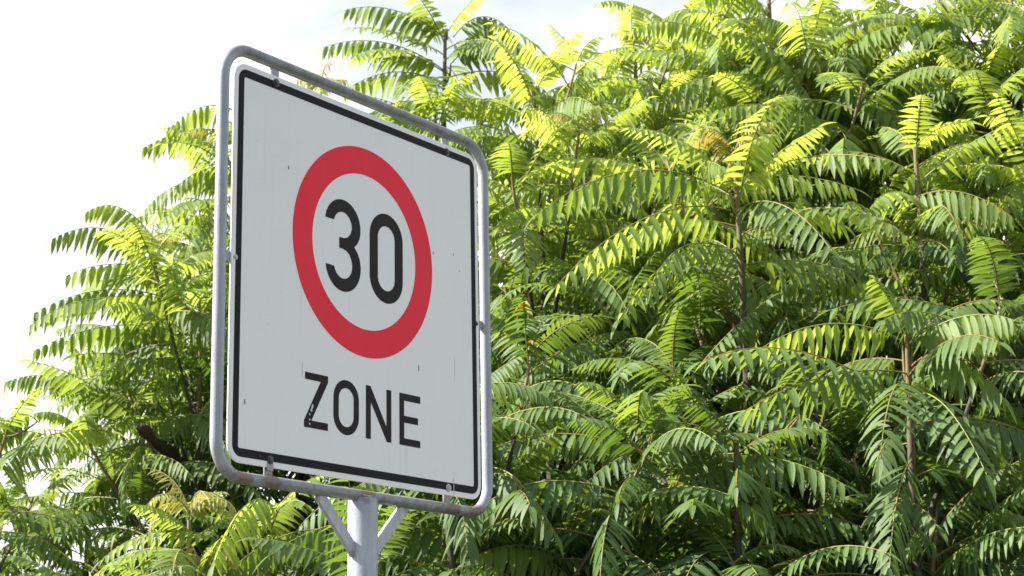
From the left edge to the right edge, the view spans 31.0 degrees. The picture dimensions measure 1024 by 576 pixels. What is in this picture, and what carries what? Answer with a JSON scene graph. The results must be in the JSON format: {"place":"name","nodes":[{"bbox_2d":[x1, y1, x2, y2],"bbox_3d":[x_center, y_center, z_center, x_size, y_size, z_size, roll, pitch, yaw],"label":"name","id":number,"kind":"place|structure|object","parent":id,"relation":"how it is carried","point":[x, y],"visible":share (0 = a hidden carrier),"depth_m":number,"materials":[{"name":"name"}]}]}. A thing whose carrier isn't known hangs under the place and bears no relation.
{"place":"outdoors","nodes":[
{"label":"outdoors","id":0,"kind":"place"},
{"bbox_2d":[0,0,1023,575],"label":"sky","id":1,"kind":"structure","parent":0,"point":[85,84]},
{"label":"ground","id":2,"kind":"structure","parent":0,"visible":0},
{"bbox_2d":[0,387,124,575],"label":"sumac tree","id":3,"kind":"object","parent":2,"relation":"on","point":[11,431],"visible":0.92,"depth_m":6.57,"materials":[{"name":"green plant"}]},
{"bbox_2d":[0,205,261,575],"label":"sumac tree","id":4,"kind":"object","parent":2,"relation":"on","point":[149,321],"visible":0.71,"depth_m":7.10,"materials":[{"name":"green plant"}]},
{"bbox_2d":[62,62,417,575],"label":"sumac tree","id":5,"kind":"object","parent":2,"relation":"on","point":[193,136],"visible":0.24,"depth_m":7.70,"materials":[{"name":"green plant"}]},
{"bbox_2d":[0,468,508,575],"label":"sumac tree","id":6,"kind":"object","parent":2,"relation":"on","point":[219,552],"visible":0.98,"depth_m":5.56,"materials":[{"name":"green plant"}]},
{"bbox_2d":[209,45,492,575],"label":"road sign","id":7,"kind":"object","parent":2,"relation":"on","point":[355,325],"visible":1,"depth_m":3.94,"materials":[{"name":"metal"}]},
{"bbox_2d":[230,403,524,557],"bbox_3d":[-0.409,1.748,8.452,2.512,3.970,2.045,-1,-14,0],"label":"sumac tree","id":8,"kind":"object","parent":2,"relation":"on","point":[281,472],"depth_m":8.18,"materials":[{"name":"green plant"}]},
{"bbox_2d":[247,0,634,575],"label":"sumac tree","id":9,"kind":"object","parent":2,"relation":"on","point":[473,50],"visible":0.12,"depth_m":7.96,"materials":[{"name":"green plant"}]},
{"bbox_2d":[137,294,790,575],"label":"sumac tree","id":10,"kind":"object","parent":2,"relation":"on","point":[490,535],"visible":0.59,"depth_m":5.48,"materials":[{"name":"green plant"}]},
{"bbox_2d":[379,22,768,575],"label":"sumac tree","id":11,"kind":"object","parent":2,"relation":"on","point":[507,161],"visible":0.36,"depth_m":7.14,"materials":[{"name":"green plant"}]},
{"bbox_2d":[478,123,771,408],"bbox_3d":[0.330,1.372,8.744,2.924,4.813,2.039,1,-14,-9],"label":"sumac tree","id":12,"kind":"object","parent":2,"relation":"on","point":[491,254],"depth_m":9.40,"materials":[{"name":"green plant"}]},
{"bbox_2d":[475,0,794,561],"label":"sumac tree","id":13,"kind":"object","parent":2,"relation":"on","point":[659,123],"visible":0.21,"depth_m":8.10,"materials":[{"name":"green plant"}]},
{"bbox_2d":[481,382,916,575],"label":"sumac tree","id":14,"kind":"object","parent":2,"relation":"on","point":[739,482],"visible":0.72,"depth_m":5.49,"materials":[{"name":"green plant"}]},
{"bbox_2d":[479,96,970,575],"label":"sumac tree","id":15,"kind":"object","parent":2,"relation":"on","point":[646,363],"visible":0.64,"depth_m":6.25,"materials":[{"name":"green plant"}]},
{"bbox_2d":[534,0,1019,571],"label":"sumac tree","id":16,"kind":"object","parent":2,"relation":"on","point":[830,82],"visible":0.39,"depth_m":7.45,"materials":[{"name":"green plant"}]},
{"bbox_2d":[618,7,1023,423],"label":"sumac tree","id":17,"kind":"object","parent":2,"relation":"on","point":[778,52],"visible":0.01,"depth_m":9.03,"materials":[{"name":"green plant"}]},
{"bbox_2d":[647,95,1023,575],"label":"sumac tree","id":18,"kind":"object","parent":2,"relation":"on","point":[954,277],"visible":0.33,"depth_m":6.60,"materials":[{"name":"green plant"}]},
{"bbox_2d":[656,236,1023,575],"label":"sumac tree","id":19,"kind":"object","parent":2,"relation":"on","point":[965,481],"visible":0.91,"depth_m":5.46,"materials":[{"name":"green plant"}]},
{"bbox_2d":[842,0,1023,513],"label":"sumac tree","id":20,"kind":"object","parent":2,"relation":"on","point":[984,92],"visible":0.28,"depth_m":7.40,"materials":[{"name":"green plant"}]},
{"bbox_2d":[916,115,1023,574],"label":"sumac tree","id":21,"kind":"object","parent":2,"relation":"on","point":[996,198],"visible":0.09,"depth_m":6.83,"materials":[{"name":"green plant"}]}
]}

